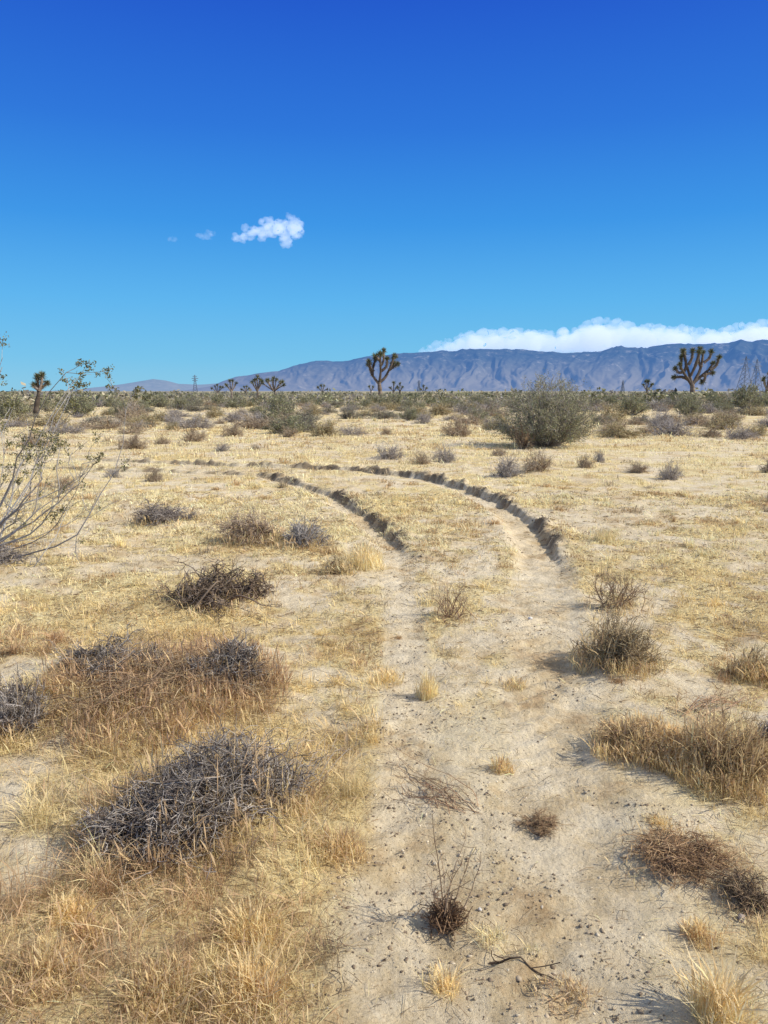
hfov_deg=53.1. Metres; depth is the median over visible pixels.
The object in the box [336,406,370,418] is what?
desert shrub
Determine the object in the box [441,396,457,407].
creosote bush
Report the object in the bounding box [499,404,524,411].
desert shrub
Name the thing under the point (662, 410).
dead shrub
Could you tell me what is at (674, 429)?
dead shrub
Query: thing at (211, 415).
desert shrub
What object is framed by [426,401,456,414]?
desert shrub
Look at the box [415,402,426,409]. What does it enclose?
creosote bush
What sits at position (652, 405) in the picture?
dead shrub
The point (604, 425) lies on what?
dead shrub
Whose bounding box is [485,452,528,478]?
dead shrub
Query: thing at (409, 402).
creosote bush
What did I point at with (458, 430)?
dead shrub
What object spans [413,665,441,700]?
grass tuft
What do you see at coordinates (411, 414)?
creosote bush
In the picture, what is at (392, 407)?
desert shrub
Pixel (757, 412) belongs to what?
desert shrub
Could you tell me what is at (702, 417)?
dead shrub
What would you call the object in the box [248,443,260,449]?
dead shrub
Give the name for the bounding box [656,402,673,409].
dead shrub
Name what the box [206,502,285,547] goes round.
dead shrub
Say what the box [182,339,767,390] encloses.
mountain range
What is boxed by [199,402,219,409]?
desert shrub
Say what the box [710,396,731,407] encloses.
creosote bush
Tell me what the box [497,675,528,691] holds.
grass tuft
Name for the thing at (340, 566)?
grass tuft
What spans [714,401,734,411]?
creosote bush
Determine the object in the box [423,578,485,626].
dry weed
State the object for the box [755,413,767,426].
dead shrub
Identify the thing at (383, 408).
dead shrub
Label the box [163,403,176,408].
desert shrub
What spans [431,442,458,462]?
dead shrub
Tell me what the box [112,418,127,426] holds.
dead shrub
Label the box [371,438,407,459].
dead shrub
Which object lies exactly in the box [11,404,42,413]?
desert shrub
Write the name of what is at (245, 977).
grass tuft
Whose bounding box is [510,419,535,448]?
dead shrub
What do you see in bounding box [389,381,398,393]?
joshua tree
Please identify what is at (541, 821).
dried plant
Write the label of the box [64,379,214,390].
distant hills
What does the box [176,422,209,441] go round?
dead shrub
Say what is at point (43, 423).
desert shrub
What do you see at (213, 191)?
sky
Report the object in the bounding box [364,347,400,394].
joshua tree
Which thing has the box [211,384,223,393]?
joshua tree
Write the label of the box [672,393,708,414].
creosote bush
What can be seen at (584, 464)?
dead shrub
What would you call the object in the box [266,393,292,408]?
creosote bush
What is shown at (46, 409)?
desert shrub
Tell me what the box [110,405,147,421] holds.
dead shrub
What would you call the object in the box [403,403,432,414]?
desert shrub
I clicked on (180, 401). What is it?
creosote bush
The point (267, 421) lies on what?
dead shrub
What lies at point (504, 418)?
desert shrub
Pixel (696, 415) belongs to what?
desert shrub
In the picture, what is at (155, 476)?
dead shrub
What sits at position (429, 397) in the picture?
distant scrub
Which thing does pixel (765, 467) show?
dead shrub
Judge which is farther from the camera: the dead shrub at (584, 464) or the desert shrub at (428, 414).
the desert shrub at (428, 414)
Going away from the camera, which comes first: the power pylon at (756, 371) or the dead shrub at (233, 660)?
the dead shrub at (233, 660)
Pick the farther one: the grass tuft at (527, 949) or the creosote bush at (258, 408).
the creosote bush at (258, 408)
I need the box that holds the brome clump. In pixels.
[0,625,338,759]
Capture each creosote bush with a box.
[0,331,143,568]
[0,390,30,418]
[39,398,58,409]
[54,389,94,415]
[102,394,121,406]
[107,399,128,416]
[148,394,172,407]
[170,395,194,409]
[210,392,229,406]
[225,395,248,408]
[247,405,264,413]
[259,391,303,423]
[260,412,310,433]
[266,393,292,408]
[297,394,311,403]
[358,398,373,406]
[364,393,383,404]
[379,391,404,404]
[397,405,420,420]
[404,400,414,406]
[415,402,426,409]
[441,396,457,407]
[466,394,486,406]
[467,406,490,421]
[481,369,608,448]
[602,394,621,405]
[613,392,651,414]
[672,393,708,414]
[676,392,701,403]
[706,394,723,402]
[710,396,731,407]
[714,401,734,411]
[727,380,767,408]
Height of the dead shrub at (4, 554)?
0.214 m
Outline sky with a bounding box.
[0,0,767,390]
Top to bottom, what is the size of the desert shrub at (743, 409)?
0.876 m
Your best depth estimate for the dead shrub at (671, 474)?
14.01 m
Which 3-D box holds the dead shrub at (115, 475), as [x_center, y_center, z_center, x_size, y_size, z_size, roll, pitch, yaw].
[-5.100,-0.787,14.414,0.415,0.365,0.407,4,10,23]
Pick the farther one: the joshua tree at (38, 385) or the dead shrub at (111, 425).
the joshua tree at (38, 385)
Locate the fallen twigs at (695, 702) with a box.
[675,677,766,719]
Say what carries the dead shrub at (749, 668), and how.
on the ground at (536, 713)
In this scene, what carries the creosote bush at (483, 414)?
on the ground at (536, 713)
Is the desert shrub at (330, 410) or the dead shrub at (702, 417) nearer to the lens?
the dead shrub at (702, 417)
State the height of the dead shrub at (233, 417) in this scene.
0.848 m
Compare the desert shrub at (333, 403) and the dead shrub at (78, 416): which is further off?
the desert shrub at (333, 403)
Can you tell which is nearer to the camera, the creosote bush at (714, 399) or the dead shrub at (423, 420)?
the dead shrub at (423, 420)
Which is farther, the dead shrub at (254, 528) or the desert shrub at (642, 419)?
the desert shrub at (642, 419)
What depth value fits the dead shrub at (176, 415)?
44.05 m
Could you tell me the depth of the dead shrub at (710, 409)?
52.02 m
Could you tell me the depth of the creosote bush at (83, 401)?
48.88 m
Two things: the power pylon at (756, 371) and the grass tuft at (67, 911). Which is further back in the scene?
the power pylon at (756, 371)
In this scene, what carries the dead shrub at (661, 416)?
on the ground at (536, 713)
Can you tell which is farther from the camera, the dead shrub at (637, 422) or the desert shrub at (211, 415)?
the desert shrub at (211, 415)
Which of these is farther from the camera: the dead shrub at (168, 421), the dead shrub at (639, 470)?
the dead shrub at (168, 421)
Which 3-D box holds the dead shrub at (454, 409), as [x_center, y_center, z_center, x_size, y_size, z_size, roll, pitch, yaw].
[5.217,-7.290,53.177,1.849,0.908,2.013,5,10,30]
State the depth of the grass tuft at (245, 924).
2.29 m
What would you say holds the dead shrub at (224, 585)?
on the ground at (536, 713)
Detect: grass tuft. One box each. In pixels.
[0,928,97,1011]
[36,879,99,927]
[58,908,114,950]
[105,948,212,1023]
[186,928,314,1023]
[207,888,300,959]
[297,814,392,875]
[335,536,388,570]
[366,663,406,686]
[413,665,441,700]
[413,954,478,1001]
[457,911,516,956]
[482,753,520,773]
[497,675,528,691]
[515,936,543,960]
[530,968,602,1022]
[592,526,624,543]
[644,811,675,829]
[664,937,767,1023]
[676,912,735,952]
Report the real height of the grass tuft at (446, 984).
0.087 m
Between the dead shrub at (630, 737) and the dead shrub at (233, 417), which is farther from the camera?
the dead shrub at (233, 417)
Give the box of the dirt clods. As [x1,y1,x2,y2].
[118,458,760,1023]
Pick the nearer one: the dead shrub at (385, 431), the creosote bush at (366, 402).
the dead shrub at (385, 431)
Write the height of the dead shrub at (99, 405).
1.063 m
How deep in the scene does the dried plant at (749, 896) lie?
2.42 m
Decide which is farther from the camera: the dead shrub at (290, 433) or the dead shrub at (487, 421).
the dead shrub at (487, 421)
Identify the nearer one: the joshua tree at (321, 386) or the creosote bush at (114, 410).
the creosote bush at (114, 410)
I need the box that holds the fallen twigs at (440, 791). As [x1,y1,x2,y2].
[382,742,480,813]
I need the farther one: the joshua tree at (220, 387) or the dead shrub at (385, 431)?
the joshua tree at (220, 387)
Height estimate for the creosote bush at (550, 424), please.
2.434 m
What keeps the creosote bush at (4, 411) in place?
on the ground at (536, 713)
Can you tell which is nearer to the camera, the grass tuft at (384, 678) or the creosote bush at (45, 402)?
the grass tuft at (384, 678)
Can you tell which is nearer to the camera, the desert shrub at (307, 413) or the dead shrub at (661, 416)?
the dead shrub at (661, 416)
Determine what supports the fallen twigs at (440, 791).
on the ground at (536, 713)
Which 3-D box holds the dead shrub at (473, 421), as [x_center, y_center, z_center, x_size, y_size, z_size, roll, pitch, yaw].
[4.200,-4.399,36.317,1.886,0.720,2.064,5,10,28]
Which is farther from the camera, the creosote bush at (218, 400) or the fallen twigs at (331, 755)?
the creosote bush at (218, 400)
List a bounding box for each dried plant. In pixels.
[511,807,575,838]
[604,809,765,905]
[702,861,767,926]
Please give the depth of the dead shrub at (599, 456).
17.58 m
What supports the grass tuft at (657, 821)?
on the ground at (536, 713)
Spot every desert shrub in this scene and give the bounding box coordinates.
[0,410,31,424]
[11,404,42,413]
[19,405,71,426]
[26,413,41,417]
[41,404,57,411]
[79,410,119,424]
[99,408,109,414]
[113,397,139,406]
[122,413,145,425]
[132,412,162,424]
[139,405,156,412]
[140,408,168,420]
[142,420,156,427]
[161,419,180,429]
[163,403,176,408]
[183,402,205,411]
[184,396,204,405]
[184,415,205,421]
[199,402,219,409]
[204,400,221,418]
[205,408,227,415]
[245,398,256,406]
[284,409,319,431]
[294,405,325,420]
[302,402,326,415]
[305,418,344,436]
[318,405,338,412]
[327,400,345,406]
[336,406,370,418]
[341,400,369,409]
[357,409,379,415]
[365,401,390,409]
[366,406,406,418]
[387,402,398,409]
[394,402,412,411]
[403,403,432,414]
[420,411,437,418]
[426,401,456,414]
[455,402,479,413]
[475,398,498,406]
[479,413,511,429]
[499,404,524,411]
[565,601,674,680]
[589,397,612,407]
[590,413,612,424]
[595,400,631,420]
[595,420,653,438]
[606,412,622,422]
[631,412,655,423]
[664,394,684,407]
[683,413,700,418]
[700,410,750,429]
[728,404,741,413]
[734,404,760,414]
[737,403,767,415]
[747,421,767,435]
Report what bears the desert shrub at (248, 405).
on the ground at (536, 713)
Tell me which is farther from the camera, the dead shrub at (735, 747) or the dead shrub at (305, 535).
the dead shrub at (305, 535)
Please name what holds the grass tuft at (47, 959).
on the ground at (536, 713)
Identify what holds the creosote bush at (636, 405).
on the ground at (536, 713)
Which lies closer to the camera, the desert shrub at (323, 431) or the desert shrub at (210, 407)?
the desert shrub at (323, 431)
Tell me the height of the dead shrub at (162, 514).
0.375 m
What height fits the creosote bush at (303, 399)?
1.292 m
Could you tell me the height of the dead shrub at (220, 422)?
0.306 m
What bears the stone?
on the ground at (536, 713)
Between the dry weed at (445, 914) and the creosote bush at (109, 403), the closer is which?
the dry weed at (445, 914)
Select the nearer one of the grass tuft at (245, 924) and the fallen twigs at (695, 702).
the grass tuft at (245, 924)
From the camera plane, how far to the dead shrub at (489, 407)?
56.67 m
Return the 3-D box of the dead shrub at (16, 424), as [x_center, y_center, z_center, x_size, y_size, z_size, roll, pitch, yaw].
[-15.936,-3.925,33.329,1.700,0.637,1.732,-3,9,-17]
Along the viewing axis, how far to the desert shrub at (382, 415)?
43.97 m
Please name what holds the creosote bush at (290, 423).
on the ground at (536, 713)
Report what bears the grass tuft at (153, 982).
on the ground at (536, 713)
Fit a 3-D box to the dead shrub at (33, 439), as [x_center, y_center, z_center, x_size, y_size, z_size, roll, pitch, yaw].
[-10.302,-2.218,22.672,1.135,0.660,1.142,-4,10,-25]
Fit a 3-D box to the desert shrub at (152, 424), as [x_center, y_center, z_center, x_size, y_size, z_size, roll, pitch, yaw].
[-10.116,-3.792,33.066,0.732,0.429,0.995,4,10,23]
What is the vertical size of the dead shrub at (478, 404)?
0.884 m
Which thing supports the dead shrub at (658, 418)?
on the ground at (536, 713)
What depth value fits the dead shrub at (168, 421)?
38.12 m
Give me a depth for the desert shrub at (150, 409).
55.08 m
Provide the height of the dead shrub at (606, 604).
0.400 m
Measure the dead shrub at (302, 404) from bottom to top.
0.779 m
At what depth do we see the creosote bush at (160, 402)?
69.54 m
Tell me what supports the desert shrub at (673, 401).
on the ground at (536, 713)
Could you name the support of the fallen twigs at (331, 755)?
on the ground at (536, 713)
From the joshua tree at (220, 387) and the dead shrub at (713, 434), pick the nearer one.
the dead shrub at (713, 434)
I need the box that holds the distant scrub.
[0,382,767,406]
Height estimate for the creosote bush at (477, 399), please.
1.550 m
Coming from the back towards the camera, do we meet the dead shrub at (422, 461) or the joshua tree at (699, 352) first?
the joshua tree at (699, 352)
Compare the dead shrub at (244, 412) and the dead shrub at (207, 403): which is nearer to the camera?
the dead shrub at (244, 412)
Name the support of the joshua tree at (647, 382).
on the ground at (536, 713)
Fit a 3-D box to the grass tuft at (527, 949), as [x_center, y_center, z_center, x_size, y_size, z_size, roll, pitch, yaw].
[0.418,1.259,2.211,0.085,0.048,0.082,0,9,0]
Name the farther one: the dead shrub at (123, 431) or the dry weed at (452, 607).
the dead shrub at (123, 431)
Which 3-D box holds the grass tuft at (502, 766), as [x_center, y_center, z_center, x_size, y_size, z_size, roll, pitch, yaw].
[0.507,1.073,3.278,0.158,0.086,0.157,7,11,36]
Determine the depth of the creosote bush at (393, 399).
70.95 m
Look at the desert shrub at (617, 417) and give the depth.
41.14 m
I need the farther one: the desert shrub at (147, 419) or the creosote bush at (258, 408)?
the creosote bush at (258, 408)
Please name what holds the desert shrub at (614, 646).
on the ground at (536, 713)
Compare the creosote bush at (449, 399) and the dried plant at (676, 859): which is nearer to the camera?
the dried plant at (676, 859)
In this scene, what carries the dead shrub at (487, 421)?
on the ground at (536, 713)
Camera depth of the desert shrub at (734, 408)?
52.62 m
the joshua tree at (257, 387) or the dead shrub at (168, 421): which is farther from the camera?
the joshua tree at (257, 387)
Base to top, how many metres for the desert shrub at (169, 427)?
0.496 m
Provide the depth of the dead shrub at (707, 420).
36.33 m
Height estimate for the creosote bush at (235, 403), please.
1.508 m
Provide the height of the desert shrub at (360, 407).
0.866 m
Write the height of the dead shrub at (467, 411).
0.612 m
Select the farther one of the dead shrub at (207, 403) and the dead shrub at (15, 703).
the dead shrub at (207, 403)
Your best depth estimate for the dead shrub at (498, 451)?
19.06 m
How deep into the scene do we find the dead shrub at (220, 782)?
2.74 m
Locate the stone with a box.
[737,913,744,922]
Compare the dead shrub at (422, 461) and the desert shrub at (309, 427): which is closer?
the dead shrub at (422, 461)
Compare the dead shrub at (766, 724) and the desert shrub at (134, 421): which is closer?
the dead shrub at (766, 724)
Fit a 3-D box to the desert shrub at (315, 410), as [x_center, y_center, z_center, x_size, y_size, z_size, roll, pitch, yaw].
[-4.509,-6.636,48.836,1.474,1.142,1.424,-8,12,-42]
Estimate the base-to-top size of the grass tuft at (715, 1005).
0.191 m
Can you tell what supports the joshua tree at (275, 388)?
on the ground at (536, 713)
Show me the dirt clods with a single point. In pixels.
(518, 978)
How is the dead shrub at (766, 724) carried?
on the ground at (536, 713)
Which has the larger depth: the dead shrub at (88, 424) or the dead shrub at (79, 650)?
the dead shrub at (88, 424)
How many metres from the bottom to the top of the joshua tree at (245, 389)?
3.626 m
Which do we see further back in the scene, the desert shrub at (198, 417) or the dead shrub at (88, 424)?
the desert shrub at (198, 417)
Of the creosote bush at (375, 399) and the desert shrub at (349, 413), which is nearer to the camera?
the desert shrub at (349, 413)
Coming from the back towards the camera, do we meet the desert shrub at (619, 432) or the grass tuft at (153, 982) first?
the desert shrub at (619, 432)
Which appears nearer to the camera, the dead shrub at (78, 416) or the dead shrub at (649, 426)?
the dead shrub at (649, 426)
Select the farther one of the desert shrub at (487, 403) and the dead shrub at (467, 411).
the desert shrub at (487, 403)
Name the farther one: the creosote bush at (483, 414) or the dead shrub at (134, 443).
the creosote bush at (483, 414)
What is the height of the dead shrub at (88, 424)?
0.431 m
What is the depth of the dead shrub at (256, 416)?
37.82 m
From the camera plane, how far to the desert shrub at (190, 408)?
55.84 m
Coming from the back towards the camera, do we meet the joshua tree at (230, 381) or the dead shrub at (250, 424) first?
the joshua tree at (230, 381)
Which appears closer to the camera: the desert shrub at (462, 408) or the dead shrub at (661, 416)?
the dead shrub at (661, 416)
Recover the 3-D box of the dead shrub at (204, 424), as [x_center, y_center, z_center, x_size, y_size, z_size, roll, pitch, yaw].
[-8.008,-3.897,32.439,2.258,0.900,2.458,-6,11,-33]
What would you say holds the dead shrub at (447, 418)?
on the ground at (536, 713)
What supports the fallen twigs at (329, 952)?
on the ground at (536, 713)
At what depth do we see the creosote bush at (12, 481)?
7.52 m
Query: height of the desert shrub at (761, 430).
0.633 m
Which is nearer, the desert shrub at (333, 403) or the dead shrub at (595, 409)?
the dead shrub at (595, 409)
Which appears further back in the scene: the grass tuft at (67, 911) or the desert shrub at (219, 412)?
the desert shrub at (219, 412)
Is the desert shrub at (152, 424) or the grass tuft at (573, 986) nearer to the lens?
the grass tuft at (573, 986)
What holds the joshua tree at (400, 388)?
on the ground at (536, 713)
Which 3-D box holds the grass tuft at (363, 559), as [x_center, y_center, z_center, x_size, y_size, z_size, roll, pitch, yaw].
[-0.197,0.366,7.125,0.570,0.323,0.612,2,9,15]
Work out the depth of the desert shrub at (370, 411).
48.41 m
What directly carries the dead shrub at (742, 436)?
on the ground at (536, 713)
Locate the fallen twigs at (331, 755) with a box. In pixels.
[283,717,362,788]
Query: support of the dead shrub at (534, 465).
on the ground at (536, 713)
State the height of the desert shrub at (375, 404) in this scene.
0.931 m
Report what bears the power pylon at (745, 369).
on the ground at (536, 713)
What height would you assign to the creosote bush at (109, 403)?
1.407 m
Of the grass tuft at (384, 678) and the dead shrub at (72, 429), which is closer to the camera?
the grass tuft at (384, 678)
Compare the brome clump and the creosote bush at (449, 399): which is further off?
the creosote bush at (449, 399)
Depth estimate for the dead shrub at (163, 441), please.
23.76 m
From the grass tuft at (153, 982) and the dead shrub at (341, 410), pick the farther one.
the dead shrub at (341, 410)
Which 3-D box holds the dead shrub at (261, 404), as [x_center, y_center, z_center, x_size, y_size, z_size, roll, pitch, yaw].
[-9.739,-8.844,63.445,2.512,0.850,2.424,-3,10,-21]
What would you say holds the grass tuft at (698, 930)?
on the ground at (536, 713)
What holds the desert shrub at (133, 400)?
on the ground at (536, 713)
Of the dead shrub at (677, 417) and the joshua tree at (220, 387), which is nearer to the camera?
the dead shrub at (677, 417)
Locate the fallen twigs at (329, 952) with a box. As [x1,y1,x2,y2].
[285,917,361,989]
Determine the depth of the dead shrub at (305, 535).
7.84 m
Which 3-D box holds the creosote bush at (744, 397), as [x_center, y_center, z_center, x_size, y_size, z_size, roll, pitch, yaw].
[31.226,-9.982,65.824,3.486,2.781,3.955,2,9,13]
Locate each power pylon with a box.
[191,375,197,391]
[737,356,751,390]
[749,359,762,390]
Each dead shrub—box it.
[0,414,32,427]
[0,540,35,565]
[0,660,61,749]
[15,428,52,445]
[32,619,175,696]
[40,420,88,433]
[46,472,82,490]
[68,707,339,883]
[71,420,95,427]
[73,412,86,417]
[82,415,127,429]
[93,398,106,406]
[102,464,124,477]
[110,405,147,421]
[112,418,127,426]
[112,428,149,449]
[113,399,138,410]
[115,419,150,433]
[120,497,208,529]
[122,401,150,418]
[140,554,280,619]
[143,464,164,481]
[155,432,170,444]
[160,403,185,420]
[163,413,189,425]
[172,411,216,428]
[172,625,287,701]
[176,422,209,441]
[202,401,216,406]
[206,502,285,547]
[213,418,230,423]
[214,410,247,421]
[214,438,231,451]
[218,418,245,436]
[219,401,241,407]
[228,411,274,428]
[236,407,249,415]
[236,409,266,423]
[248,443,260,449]
[254,401,270,408]
[255,409,298,428]
[268,515,339,550]
[276,423,300,436]
[295,400,320,407]
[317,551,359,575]
[331,423,369,435]
[337,403,358,411]
[370,405,386,410]
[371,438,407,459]
[377,426,391,434]
[407,449,434,464]
[414,407,432,423]
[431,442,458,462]
[438,414,456,420]
[439,408,478,436]
[448,401,467,412]
[453,412,486,425]
[458,406,482,414]
[468,400,489,406]
[477,403,505,415]
[480,403,501,410]
[483,413,493,427]
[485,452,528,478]
[490,445,507,455]
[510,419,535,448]
[520,446,558,472]
[576,452,595,467]
[579,565,653,618]
[579,707,699,774]
[582,403,606,411]
[589,413,632,432]
[592,449,604,461]
[623,460,652,473]
[624,417,650,424]
[635,685,767,808]
[638,424,654,432]
[642,411,677,426]
[645,396,666,409]
[645,408,704,436]
[646,405,675,429]
[651,406,673,411]
[655,457,684,480]
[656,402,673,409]
[669,412,685,422]
[680,410,710,425]
[691,401,720,413]
[696,409,747,426]
[697,423,724,437]
[711,408,739,416]
[711,409,744,420]
[717,642,767,686]
[718,420,761,439]
[754,712,767,747]
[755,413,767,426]
[757,454,767,472]
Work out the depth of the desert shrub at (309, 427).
30.55 m
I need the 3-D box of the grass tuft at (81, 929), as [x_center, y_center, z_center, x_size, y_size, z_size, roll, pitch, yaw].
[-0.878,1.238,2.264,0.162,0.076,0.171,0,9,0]
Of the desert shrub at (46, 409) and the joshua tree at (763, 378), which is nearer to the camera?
the desert shrub at (46, 409)
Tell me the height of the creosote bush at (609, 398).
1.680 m
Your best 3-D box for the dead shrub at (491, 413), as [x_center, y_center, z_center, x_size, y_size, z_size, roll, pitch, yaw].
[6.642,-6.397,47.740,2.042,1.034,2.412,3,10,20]
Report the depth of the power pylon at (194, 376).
1871.59 m
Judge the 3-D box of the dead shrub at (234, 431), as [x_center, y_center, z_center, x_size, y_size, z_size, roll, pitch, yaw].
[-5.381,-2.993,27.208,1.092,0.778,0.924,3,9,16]
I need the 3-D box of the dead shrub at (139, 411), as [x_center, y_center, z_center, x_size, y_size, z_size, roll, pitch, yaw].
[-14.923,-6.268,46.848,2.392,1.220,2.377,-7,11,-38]
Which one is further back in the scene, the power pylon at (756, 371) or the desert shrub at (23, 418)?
the power pylon at (756, 371)
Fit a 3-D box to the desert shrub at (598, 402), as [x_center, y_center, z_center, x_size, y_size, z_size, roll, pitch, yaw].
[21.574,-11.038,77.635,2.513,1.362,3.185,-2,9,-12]
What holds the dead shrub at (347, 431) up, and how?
on the ground at (536, 713)
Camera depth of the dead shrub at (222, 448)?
20.51 m
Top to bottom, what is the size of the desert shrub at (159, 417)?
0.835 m
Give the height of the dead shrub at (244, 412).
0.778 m
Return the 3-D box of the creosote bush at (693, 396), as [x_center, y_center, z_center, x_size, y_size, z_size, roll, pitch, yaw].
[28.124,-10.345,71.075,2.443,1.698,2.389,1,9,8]
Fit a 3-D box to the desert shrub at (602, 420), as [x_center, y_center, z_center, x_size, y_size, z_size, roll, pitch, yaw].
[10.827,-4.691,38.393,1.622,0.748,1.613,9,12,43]
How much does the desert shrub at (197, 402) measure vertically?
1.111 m
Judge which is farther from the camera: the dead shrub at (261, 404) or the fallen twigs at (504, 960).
the dead shrub at (261, 404)
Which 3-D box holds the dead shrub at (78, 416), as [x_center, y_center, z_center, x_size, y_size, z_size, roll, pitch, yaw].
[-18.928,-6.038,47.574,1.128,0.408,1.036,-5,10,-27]
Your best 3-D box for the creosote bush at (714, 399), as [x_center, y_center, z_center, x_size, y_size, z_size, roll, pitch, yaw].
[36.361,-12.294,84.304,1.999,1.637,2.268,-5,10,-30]
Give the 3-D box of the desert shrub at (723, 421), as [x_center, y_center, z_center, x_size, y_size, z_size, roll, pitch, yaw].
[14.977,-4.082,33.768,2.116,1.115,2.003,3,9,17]
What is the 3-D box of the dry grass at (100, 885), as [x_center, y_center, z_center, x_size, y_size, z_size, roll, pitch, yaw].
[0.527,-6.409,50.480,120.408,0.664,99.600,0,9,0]
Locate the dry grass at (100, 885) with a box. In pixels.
[0,403,767,1023]
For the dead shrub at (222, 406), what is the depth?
71.91 m
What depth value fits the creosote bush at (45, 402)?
68.28 m
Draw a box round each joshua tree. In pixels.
[29,371,51,414]
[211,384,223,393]
[224,378,237,398]
[240,385,249,396]
[249,374,263,395]
[262,376,285,395]
[316,384,327,394]
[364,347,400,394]
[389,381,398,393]
[397,382,403,393]
[641,379,653,392]
[671,345,721,393]
[761,371,767,392]
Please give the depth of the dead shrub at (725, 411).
46.76 m
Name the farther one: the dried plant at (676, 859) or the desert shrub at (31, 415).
the desert shrub at (31, 415)
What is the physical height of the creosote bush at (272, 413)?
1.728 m
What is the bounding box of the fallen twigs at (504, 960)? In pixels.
[489,950,559,979]
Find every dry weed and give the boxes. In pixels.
[405,810,490,946]
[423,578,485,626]
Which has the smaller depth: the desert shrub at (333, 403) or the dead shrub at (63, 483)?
the dead shrub at (63, 483)
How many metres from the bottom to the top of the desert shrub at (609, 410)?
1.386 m
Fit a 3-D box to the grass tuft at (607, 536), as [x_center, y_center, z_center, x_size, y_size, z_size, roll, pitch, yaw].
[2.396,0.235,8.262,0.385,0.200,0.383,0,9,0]
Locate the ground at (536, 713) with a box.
[0,391,767,1023]
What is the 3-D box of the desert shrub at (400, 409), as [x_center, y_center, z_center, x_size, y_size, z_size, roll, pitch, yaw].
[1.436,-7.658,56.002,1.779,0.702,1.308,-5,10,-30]
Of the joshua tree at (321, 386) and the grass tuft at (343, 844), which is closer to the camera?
the grass tuft at (343, 844)
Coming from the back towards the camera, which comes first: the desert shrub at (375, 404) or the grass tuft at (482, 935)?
the desert shrub at (375, 404)
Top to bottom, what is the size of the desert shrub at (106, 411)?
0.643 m
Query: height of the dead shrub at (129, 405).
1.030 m
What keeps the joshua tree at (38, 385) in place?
on the ground at (536, 713)
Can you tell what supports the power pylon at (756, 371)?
on the ground at (536, 713)
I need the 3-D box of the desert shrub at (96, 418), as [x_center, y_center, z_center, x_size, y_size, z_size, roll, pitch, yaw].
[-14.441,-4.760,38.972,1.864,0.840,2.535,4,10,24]
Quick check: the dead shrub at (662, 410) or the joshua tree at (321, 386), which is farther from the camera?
the joshua tree at (321, 386)
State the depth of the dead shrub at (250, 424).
32.38 m
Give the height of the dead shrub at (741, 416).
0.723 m

